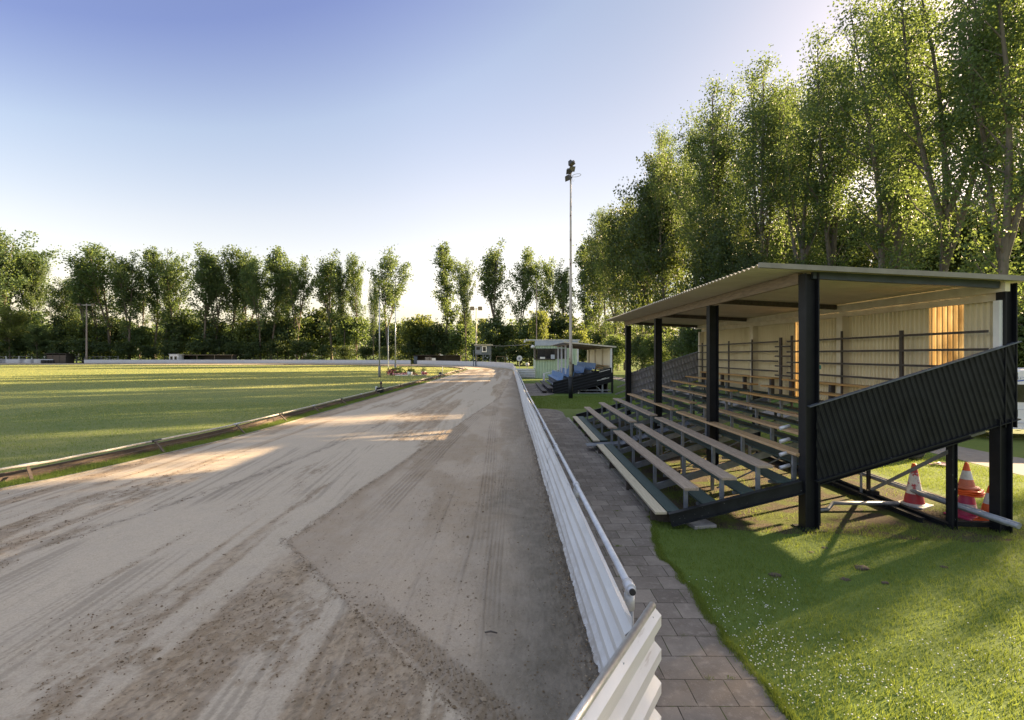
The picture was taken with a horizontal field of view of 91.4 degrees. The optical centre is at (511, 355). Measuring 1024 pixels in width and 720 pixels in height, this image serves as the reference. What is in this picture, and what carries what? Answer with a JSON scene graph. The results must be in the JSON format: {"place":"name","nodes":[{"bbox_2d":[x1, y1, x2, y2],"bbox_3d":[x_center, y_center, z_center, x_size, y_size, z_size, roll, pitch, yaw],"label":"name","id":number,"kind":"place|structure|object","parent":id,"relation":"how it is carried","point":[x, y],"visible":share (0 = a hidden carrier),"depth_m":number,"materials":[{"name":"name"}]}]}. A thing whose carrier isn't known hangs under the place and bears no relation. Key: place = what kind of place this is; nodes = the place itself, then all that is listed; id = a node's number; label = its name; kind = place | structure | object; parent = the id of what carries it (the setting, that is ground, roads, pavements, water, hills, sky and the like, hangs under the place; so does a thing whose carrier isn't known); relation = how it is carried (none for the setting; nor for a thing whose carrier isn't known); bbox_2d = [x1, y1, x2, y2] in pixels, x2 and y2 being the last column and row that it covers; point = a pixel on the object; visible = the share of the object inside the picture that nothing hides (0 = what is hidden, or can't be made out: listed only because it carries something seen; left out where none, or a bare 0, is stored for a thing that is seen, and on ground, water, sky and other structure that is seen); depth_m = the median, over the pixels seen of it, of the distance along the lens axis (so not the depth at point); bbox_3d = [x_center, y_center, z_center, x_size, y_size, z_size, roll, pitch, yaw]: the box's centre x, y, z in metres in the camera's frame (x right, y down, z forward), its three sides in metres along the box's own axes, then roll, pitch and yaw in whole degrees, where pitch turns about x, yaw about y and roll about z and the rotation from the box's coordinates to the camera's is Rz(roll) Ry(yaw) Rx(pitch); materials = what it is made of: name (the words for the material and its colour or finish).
{"place":"outdoors","nodes":[
{"label":"outdoors","id":0,"kind":"place"},
{"bbox_2d":[0,365,467,478],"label":"infield","id":1,"kind":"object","parent":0,"point":[166,424],"visible":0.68,"depth_m":27.36,"materials":[{"name":"green plant"}]},
{"bbox_2d":[0,364,458,421],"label":"infield turf","id":2,"kind":"structure","parent":1,"relation":"on","point":[168,371],"depth_m":49.67,"materials":[{"name":"green plant"}]},
{"bbox_2d":[0,364,466,481],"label":"running rail","id":3,"kind":"object","parent":1,"relation":"on","point":[28,471],"visible":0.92,"depth_m":13.64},
{"bbox_2d":[0,370,466,489],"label":"track kerb","id":4,"kind":"structure","parent":1,"relation":"on","point":[18,485],"depth_m":12.58,"materials":[{"name":"concrete"}]},
{"bbox_2d":[0,363,598,719],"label":"track","id":5,"kind":"structure","parent":0,"point":[476,408],"depth_m":5.74,"materials":[{"name":"beige sand"}]},
{"bbox_2d":[0,434,599,719],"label":"sand crumbs","id":6,"kind":"object","parent":5,"relation":"on","point":[483,699],"visible":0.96,"depth_m":4.50,"materials":[{"name":"beige sand"}]},
{"bbox_2d":[568,601,660,719],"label":"barrier gate","id":7,"kind":"structure","parent":5,"relation":"on","point":[626,684],"depth_m":2.65,"materials":[{"name":"white metal"}]},
{"bbox_2d":[0,356,677,371],"bbox_3d":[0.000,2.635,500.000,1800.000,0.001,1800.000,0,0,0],"label":"ground","id":8,"kind":"structure","parent":0,"point":[359,358],"depth_m":248.48,"materials":[{"name":"green plant"}]},
{"bbox_2d":[0,304,34,358],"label":"broadleaf tree","id":9,"kind":"object","parent":8,"relation":"on","point":[9,326],"visible":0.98,"depth_m":160.04,"materials":[{"name":"green plant"}]},
{"bbox_2d":[0,227,64,355],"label":"broadleaf tree","id":10,"kind":"object","parent":8,"relation":"on","point":[9,268],"visible":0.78,"depth_m":174.28,"materials":[{"name":"green plant"}]},
{"bbox_2d":[12,251,52,313],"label":"broadleaf tree","id":11,"kind":"object","parent":8,"relation":"on","point":[34,300],"visible":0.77,"depth_m":177.60,"materials":[{"name":"green plant"}]},
{"bbox_2d":[19,324,54,358],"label":"broadleaf tree","id":12,"kind":"object","parent":8,"relation":"on","point":[36,335],"visible":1,"depth_m":161.60,"materials":[{"name":"green plant"}]},
{"bbox_2d":[42,277,96,339],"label":"broadleaf tree","id":13,"kind":"object","parent":8,"relation":"on","point":[62,306],"visible":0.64,"depth_m":170.03,"materials":[{"name":"green plant"}]},
{"bbox_2d":[56,320,103,362],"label":"broadleaf tree","id":14,"kind":"object","parent":8,"relation":"on","point":[72,331],"visible":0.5,"depth_m":167.63,"materials":[{"name":"green plant"}]},
{"bbox_2d":[63,258,100,337],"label":"poplar tree","id":15,"kind":"object","parent":8,"relation":"on","point":[74,296],"visible":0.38,"depth_m":166.71,"materials":[{"name":"green plant"}]},
{"bbox_2d":[61,338,102,362],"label":"shrub","id":16,"kind":"object","parent":8,"relation":"on","point":[79,344],"visible":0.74,"depth_m":161.92,"materials":[{"name":"green plant"}]},
{"bbox_2d":[59,241,126,358],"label":"poplar tree","id":17,"kind":"object","parent":8,"relation":"on","point":[91,270],"visible":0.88,"depth_m":163.96,"materials":[{"name":"green plant"}]},
{"bbox_2d":[92,317,139,359],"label":"broadleaf tree","id":18,"kind":"object","parent":8,"relation":"on","point":[115,333],"visible":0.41,"depth_m":169.65,"materials":[{"name":"green plant"}]},
{"bbox_2d":[105,341,139,359],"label":"shrub","id":19,"kind":"object","parent":8,"relation":"on","point":[120,349],"visible":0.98,"depth_m":161.94,"materials":[{"name":"green plant"}]},
{"bbox_2d":[101,249,149,359],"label":"poplar tree","id":20,"kind":"object","parent":8,"relation":"on","point":[122,270],"visible":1,"depth_m":163.33,"materials":[{"name":"green plant"}]},
{"bbox_2d":[119,262,153,333],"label":"poplar tree","id":21,"kind":"object","parent":8,"relation":"on","point":[144,305],"visible":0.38,"depth_m":169.50,"materials":[{"name":"green plant"}]},
{"bbox_2d":[121,326,161,359],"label":"broadleaf tree","id":22,"kind":"object","parent":8,"relation":"on","point":[144,337],"visible":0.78,"depth_m":168.72,"materials":[{"name":"green plant"}]},
{"bbox_2d":[136,244,179,359],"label":"poplar tree","id":23,"kind":"object","parent":8,"relation":"on","point":[149,256],"visible":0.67,"depth_m":167.58,"materials":[{"name":"green plant"}]},
{"bbox_2d":[143,247,197,331],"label":"poplar tree","id":24,"kind":"object","parent":8,"relation":"on","point":[171,268],"visible":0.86,"depth_m":167.56,"materials":[{"name":"green plant"}]},
{"bbox_2d":[153,323,198,355],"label":"broadleaf tree","id":25,"kind":"object","parent":8,"relation":"on","point":[173,331],"visible":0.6,"depth_m":167.19,"materials":[{"name":"green plant"}]},
{"bbox_2d":[158,309,202,354],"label":"broadleaf tree","id":26,"kind":"object","parent":8,"relation":"on","point":[192,322],"visible":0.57,"depth_m":168.62,"materials":[{"name":"green plant"}]},
{"bbox_2d":[178,242,232,354],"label":"poplar tree","id":27,"kind":"object","parent":8,"relation":"on","point":[206,256],"visible":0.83,"depth_m":163.75,"materials":[{"name":"green plant"}]},
{"bbox_2d":[188,317,236,354],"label":"broadleaf tree","id":28,"kind":"object","parent":8,"relation":"on","point":[222,327],"visible":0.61,"depth_m":166.76,"materials":[{"name":"green plant"}]},
{"bbox_2d":[196,255,231,354],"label":"poplar tree","id":29,"kind":"object","parent":8,"relation":"on","point":[217,310],"visible":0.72,"depth_m":165.09,"materials":[{"name":"green plant"}]},
{"bbox_2d":[214,244,254,339],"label":"poplar tree","id":30,"kind":"object","parent":8,"relation":"on","point":[232,266],"visible":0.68,"depth_m":166.72,"materials":[{"name":"green plant"}]},
{"bbox_2d":[221,320,265,358],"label":"broadleaf tree","id":31,"kind":"object","parent":8,"relation":"on","point":[239,334],"visible":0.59,"depth_m":166.76,"materials":[{"name":"green plant"}]},
{"bbox_2d":[84,360,410,363],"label":"curved barrier","id":32,"kind":"object","parent":8,"relation":"on","point":[269,361],"visible":0.95,"depth_m":153.65,"materials":[{"name":"grey metal"}]},
{"bbox_2d":[227,248,272,359],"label":"poplar tree","id":33,"kind":"object","parent":8,"relation":"on","point":[241,316],"visible":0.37,"depth_m":168.08,"materials":[{"name":"green plant"}]},
{"bbox_2d":[237,257,271,359],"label":"poplar tree","id":34,"kind":"object","parent":8,"relation":"on","point":[253,284],"visible":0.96,"depth_m":163.03,"materials":[{"name":"green plant"}]},
{"bbox_2d":[259,245,295,359],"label":"poplar tree","id":35,"kind":"object","parent":8,"relation":"on","point":[275,264],"visible":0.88,"depth_m":164.65,"materials":[{"name":"green plant"}]},
{"bbox_2d":[261,317,309,359],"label":"broadleaf tree","id":36,"kind":"object","parent":8,"relation":"on","point":[283,332],"visible":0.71,"depth_m":167.50,"materials":[{"name":"green plant"}]},
{"bbox_2d":[274,252,320,359],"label":"poplar tree","id":37,"kind":"object","parent":8,"relation":"on","point":[293,296],"visible":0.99,"depth_m":164.83,"materials":[{"name":"green plant"}]},
{"bbox_2d":[286,340,320,359],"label":"shrub","id":38,"kind":"object","parent":8,"relation":"on","point":[300,347],"visible":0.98,"depth_m":161.88,"materials":[{"name":"green plant"}]},
{"bbox_2d":[301,307,351,359],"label":"broadleaf tree","id":39,"kind":"object","parent":8,"relation":"on","point":[318,314],"visible":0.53,"depth_m":175.28,"materials":[{"name":"green plant"}]},
{"bbox_2d":[309,248,348,359],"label":"poplar tree","id":40,"kind":"object","parent":8,"relation":"on","point":[326,276],"visible":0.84,"depth_m":165.78,"materials":[{"name":"green plant"}]},
{"bbox_2d":[332,262,351,358],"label":"poplar tree","id":41,"kind":"object","parent":8,"relation":"on","point":[341,297],"visible":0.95,"depth_m":164.38,"materials":[{"name":"green plant"}]},
{"bbox_2d":[0,317,691,359],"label":"wood","id":42,"kind":"object","parent":8,"relation":"on","point":[449,329],"visible":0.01,"depth_m":264.61,"materials":[{"name":"green plant"}]},
{"bbox_2d":[329,315,374,359],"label":"broadleaf tree","id":43,"kind":"object","parent":8,"relation":"on","point":[357,329],"visible":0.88,"depth_m":166.59,"materials":[{"name":"green plant"}]},
{"bbox_2d":[342,252,369,349],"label":"poplar tree","id":44,"kind":"object","parent":8,"relation":"on","point":[356,280],"visible":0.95,"depth_m":166.77,"materials":[{"name":"green plant"}]},
{"bbox_2d":[367,245,413,359],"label":"poplar tree","id":45,"kind":"object","parent":8,"relation":"on","point":[388,294],"visible":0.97,"depth_m":149.36,"materials":[{"name":"green plant"}]},
{"bbox_2d":[391,313,442,363],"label":"broadleaf tree","id":46,"kind":"object","parent":8,"relation":"on","point":[411,327],"visible":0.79,"depth_m":147.57,"materials":[{"name":"green plant"}]},
{"bbox_2d":[415,322,452,354],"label":"broadleaf tree","id":47,"kind":"object","parent":8,"relation":"on","point":[432,335],"visible":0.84,"depth_m":146.56,"materials":[{"name":"green plant"}]},
{"bbox_2d":[430,239,469,340],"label":"poplar tree","id":48,"kind":"object","parent":8,"relation":"on","point":[445,265],"visible":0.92,"depth_m":145.41,"materials":[{"name":"green plant"}]},
{"bbox_2d":[451,259,477,360],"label":"poplar tree","id":49,"kind":"object","parent":8,"relation":"on","point":[464,280],"visible":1,"depth_m":132.41,"materials":[{"name":"green plant"}]},
{"bbox_2d":[445,323,483,360],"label":"broadleaf tree","id":50,"kind":"object","parent":8,"relation":"on","point":[471,333],"visible":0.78,"depth_m":143.94,"materials":[{"name":"green plant"}]},
{"bbox_2d":[417,360,513,370],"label":"curved barrier","id":51,"kind":"object","parent":8,"relation":"on","point":[506,365],"visible":0.97,"depth_m":115.79,"materials":[{"name":"grey metal"}]},
{"bbox_2d":[465,317,517,361],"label":"broadleaf tree","id":52,"kind":"object","parent":8,"relation":"on","point":[493,333],"visible":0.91,"depth_m":125.66,"materials":[{"name":"green plant"}]},
{"bbox_2d":[472,237,512,361],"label":"poplar tree","id":53,"kind":"object","parent":8,"relation":"on","point":[491,279],"visible":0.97,"depth_m":129.57,"materials":[{"name":"green plant"}]},
{"bbox_2d":[502,339,533,365],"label":"shrub","id":54,"kind":"object","parent":8,"relation":"on","point":[520,347],"visible":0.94,"depth_m":121.47,"materials":[{"name":"green plant"}]},
{"bbox_2d":[503,246,542,331],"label":"poplar tree","id":55,"kind":"object","parent":8,"relation":"on","point":[525,274],"visible":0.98,"depth_m":132.96,"materials":[{"name":"green plant"}]},
{"bbox_2d":[551,258,578,316],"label":"poplar tree","id":56,"kind":"object","parent":8,"relation":"on","point":[563,294],"visible":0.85,"depth_m":136.27,"materials":[{"name":"green plant"}]},
{"bbox_2d":[546,311,592,339],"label":"broadleaf tree","id":57,"kind":"object","parent":8,"relation":"on","point":[556,327],"visible":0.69,"depth_m":132.00,"materials":[{"name":"green plant"}]},
{"bbox_2d":[565,159,580,398],"bbox_3d":[3.578,-4.403,29.303,0.951,14.076,0.535,0,0,0],"label":"floodlight mast","id":58,"kind":"object","parent":8,"relation":"on","point":[569,171],"visible":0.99,"depth_m":29.24,"materials":[{"name":"metal"}]},
{"bbox_2d":[514,367,635,672],"bbox_3d":[0.533,2.082,39.000,0.215,1.105,72.001,0,0,0],"label":"corrugated barrier","id":59,"kind":"object","parent":8,"relation":"on","point":[606,612],"visible":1,"depth_m":4.71,"materials":[{"name":"grey metal"}]},
{"bbox_2d":[577,209,626,348],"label":"broadleaf tree","id":60,"kind":"object","parent":8,"relation":"on","point":[591,285],"visible":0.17,"depth_m":97.76,"materials":[{"name":"green plant"}]},
{"bbox_2d":[603,196,683,367],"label":"broadleaf tree","id":61,"kind":"object","parent":8,"relation":"on","point":[631,242],"visible":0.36,"depth_m":72.30,"materials":[{"name":"green plant"}]},
{"bbox_2d":[671,200,770,294],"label":"broadleaf tree","id":62,"kind":"object","parent":8,"relation":"on","point":[697,270],"visible":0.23,"depth_m":45.02,"materials":[{"name":"green plant"}]},
{"bbox_2d":[573,262,1023,532],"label":"grandstand","id":63,"kind":"object","parent":8,"relation":"on","point":[867,370],"visible":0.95,"depth_m":8.35,"materials":[{"name":"black paint"}]},
{"bbox_2d":[0,0,1023,355],"label":"sky","id":64,"kind":"structure","parent":0,"point":[301,127],"materials":[{"name":"blue"}]},
{"bbox_2d":[0,364,1023,719],"bbox_3d":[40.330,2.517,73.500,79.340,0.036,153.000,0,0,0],"label":"lawn","id":65,"kind":"structure","parent":0,"point":[980,442],"depth_m":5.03,"materials":[{"name":"green plant"}]},
{"bbox_2d":[527,309,550,344],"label":"broadleaf tree","id":66,"kind":"object","parent":65,"relation":"on","point":[542,322],"visible":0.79,"depth_m":119.44,"materials":[{"name":"green plant"}]},
{"bbox_2d":[530,254,566,333],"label":"poplar tree","id":67,"kind":"object","parent":65,"relation":"on","point":[548,280],"visible":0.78,"depth_m":138.16,"materials":[{"name":"green plant"}]},
{"bbox_2d":[524,339,579,377],"bbox_3d":[4.475,0.395,57.330,6.110,4.280,4.540,0,0,0],"label":"timekeeping hut","id":68,"kind":"object","parent":65,"relation":"on","point":[545,357],"visible":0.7,"depth_m":55.38,"materials":[{"name":"white paint"}]},
{"bbox_2d":[535,341,615,393],"bbox_3d":[4.432,0.918,38.435,4.864,3.655,11.230,0,0,0],"label":"stand","id":69,"kind":"object","parent":65,"relation":"on","point":[587,378],"visible":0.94,"depth_m":33.96,"materials":[{"name":"black paint"}]},
{"bbox_2d":[569,240,601,361],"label":"poplar tree","id":70,"kind":"object","parent":65,"relation":"on","point":[582,298],"visible":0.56,"depth_m":136.96,"materials":[{"name":"green plant"}]},
{"bbox_2d":[580,195,634,368],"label":"poplar tree","id":71,"kind":"object","parent":65,"relation":"on","point":[603,271],"visible":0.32,"depth_m":90.38,"materials":[{"name":"green plant"}]},
{"bbox_2d":[599,335,631,370],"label":"shrub","id":72,"kind":"object","parent":65,"relation":"on","point":[618,343],"visible":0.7,"depth_m":79.09,"materials":[{"name":"green plant"}]},
{"bbox_2d":[592,197,647,369],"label":"broadleaf tree","id":73,"kind":"object","parent":65,"relation":"on","point":[617,276],"visible":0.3,"depth_m":83.03,"materials":[{"name":"green plant"}]},
{"bbox_2d":[633,334,674,367],"bbox_3d":[18.058,0.058,61.431,5.789,5.448,6.041,0,0,37],"label":"shrub","id":74,"kind":"object","parent":65,"relation":"on","point":[647,345],"visible":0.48,"depth_m":60.47,"materials":[{"name":"green plant"}]},
{"bbox_2d":[611,152,697,356],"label":"broadleaf tree","id":75,"kind":"object","parent":65,"relation":"on","point":[640,218],"visible":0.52,"depth_m":65.16,"materials":[{"name":"green plant"}]},
{"bbox_2d":[631,121,686,339],"bbox_3d":[19.059,-13.468,64.955,7.785,32.797,9.475,0,0,44],"label":"poplar tree","id":76,"kind":"object","parent":65,"relation":"on","point":[664,280],"visible":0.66,"depth_m":64.49,"materials":[{"name":"green plant"}]},
{"bbox_2d":[648,120,700,332],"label":"poplar tree","id":77,"kind":"object","parent":65,"relation":"on","point":[671,146],"visible":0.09,"depth_m":72.23,"materials":[{"name":"green plant"}]},
{"bbox_2d":[666,327,700,382],"bbox_3d":[17.613,-0.261,45.495,6.273,6.152,6.412,0,0,28],"label":"shrub","id":78,"kind":"object","parent":65,"relation":"on","point":[688,340],"visible":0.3,"depth_m":44.76,"materials":[{"name":"green plant"}]},
{"bbox_2d":[662,128,745,327],"bbox_3d":[21.296,-11.552,56.632,7.616,28.880,10.487,0,0,-26],"label":"poplar tree","id":79,"kind":"object","parent":65,"relation":"on","point":[679,203],"visible":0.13,"depth_m":58.06,"materials":[{"name":"green plant"}]},
{"bbox_2d":[657,73,751,283],"bbox_3d":[20.812,-12.683,52.303,9.938,31.191,10.192,0,0,-12],"label":"poplar tree","id":80,"kind":"object","parent":65,"relation":"on","point":[707,197],"visible":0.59,"depth_m":50.64,"materials":[{"name":"green plant"}]},
{"bbox_2d":[687,104,771,246],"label":"poplar tree","id":81,"kind":"object","parent":65,"relation":"on","point":[720,132],"visible":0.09,"depth_m":51.63,"materials":[{"name":"green plant"}]},
{"bbox_2d":[697,216,764,282],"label":"broadleaf tree","id":82,"kind":"object","parent":65,"relation":"on","point":[721,249],"visible":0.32,"depth_m":39.82,"materials":[{"name":"green plant"}]},
{"bbox_2d":[720,236,768,277],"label":"broadleaf tree","id":83,"kind":"object","parent":65,"relation":"on","point":[748,258],"visible":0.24,"depth_m":37.61,"materials":[{"name":"green plant"}]},
{"bbox_2d":[709,43,815,263],"bbox_3d":[21.830,-11.711,43.779,8.701,29.180,10.977,0,0,36],"label":"poplar tree","id":84,"kind":"object","parent":65,"relation":"on","point":[763,216],"visible":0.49,"depth_m":42.79,"materials":[{"name":"green plant"}]},
{"bbox_2d":[757,79,827,264],"bbox_3d":[26.866,-11.697,47.570,6.924,29.168,8.427,0,0,38],"label":"poplar tree","id":85,"kind":"object","parent":65,"relation":"on","point":[775,235],"visible":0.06,"depth_m":46.57,"materials":[{"name":"green plant"}]},
{"bbox_2d":[737,40,871,265],"bbox_3d":[23.131,-10.562,39.289,7.868,26.852,10.834,0,0,-39],"label":"poplar tree","id":86,"kind":"object","parent":65,"relation":"on","point":[791,201],"visible":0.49,"depth_m":39.68,"materials":[{"name":"green plant"}]},
{"bbox_2d":[770,21,877,266],"bbox_3d":[24.476,-10.934,38.254,8.357,27.608,8.570,0,0,25],"label":"poplar tree","id":87,"kind":"object","parent":65,"relation":"on","point":[831,234],"visible":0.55,"depth_m":37.03,"materials":[{"name":"green plant"}]},
{"bbox_2d":[814,192,877,267],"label":"broadleaf tree","id":88,"kind":"object","parent":65,"relation":"on","point":[857,264],"visible":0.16,"depth_m":50.58,"materials":[{"name":"green plant"}]},
{"bbox_2d":[689,576,1023,718],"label":"clover","id":89,"kind":"object","parent":65,"relation":"on","point":[841,660],"visible":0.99,"depth_m":4.04,"materials":[{"name":"white plant"}]},
{"bbox_2d":[789,0,976,269],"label":"poplar tree","id":90,"kind":"object","parent":65,"relation":"on","point":[900,223],"visible":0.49,"depth_m":30.34,"materials":[{"name":"green plant"}]},
{"bbox_2d":[819,5,964,269],"bbox_3d":[25.832,-10.879,34.652,8.924,27.492,8.334,0,0,6],"label":"poplar tree","id":91,"kind":"object","parent":65,"relation":"on","point":[861,173],"visible":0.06,"depth_m":34.01,"materials":[{"name":"green plant"}]},
{"bbox_2d":[830,0,1023,273],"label":"poplar tree","id":92,"kind":"object","parent":65,"relation":"on","point":[900,73],"visible":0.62,"depth_m":24.41,"materials":[{"name":"green plant"}]},
{"bbox_2d":[915,0,1023,303],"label":"poplar tree","id":93,"kind":"object","parent":65,"relation":"on","point":[976,48],"visible":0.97,"depth_m":20.48,"materials":[{"name":"green plant"}]},
{"bbox_2d":[934,189,1023,297],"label":"broadleaf tree","id":94,"kind":"object","parent":65,"relation":"on","point":[960,250],"visible":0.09,"depth_m":36.20,"materials":[{"name":"green plant"}]},
{"bbox_2d":[938,1,1023,287],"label":"poplar tree","id":95,"kind":"object","parent":65,"relation":"on","point":[1021,226],"visible":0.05,"depth_m":25.15,"materials":[{"name":"green plant"}]},
{"bbox_2d":[988,368,1023,437],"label":"caravan","id":96,"kind":"object","parent":65,"relation":"on","point":[1020,396],"visible":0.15,"depth_m":14.76,"materials":[{"name":"white metal"}]},
{"bbox_2d":[534,408,787,719],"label":"footpath","id":97,"kind":"structure","parent":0,"point":[695,656],"depth_m":4.96,"materials":[{"name":"grey stone"}]},
{"bbox_2d":[590,420,1023,542],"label":"bare earth","id":98,"kind":"structure","parent":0,"point":[856,514],"depth_m":8.20,"materials":[{"name":"soil"}]},
{"bbox_2d":[899,463,933,509],"bbox_3d":[6.802,2.185,8.453,0.400,0.700,0.400,0,0,-29],"label":"traffic cone","id":99,"kind":"object","parent":98,"relation":"on","point":[911,499],"visible":0.77,"depth_m":8.38,"materials":[{"name":"plastic"}]},
{"bbox_2d":[858,472,1021,528],"bbox_3d":[6.776,2.290,9.450,0.180,0.107,5.599,0,0,-1],"label":"pipe bundle","id":100,"kind":"object","parent":98,"relation":"on","point":[984,514],"visible":0.55,"depth_m":7.50,"materials":[{"name":"grey metal"}]},
{"bbox_2d":[613,376,1023,474],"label":"lane","id":101,"kind":"structure","parent":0,"point":[979,457],"depth_m":12.60,"materials":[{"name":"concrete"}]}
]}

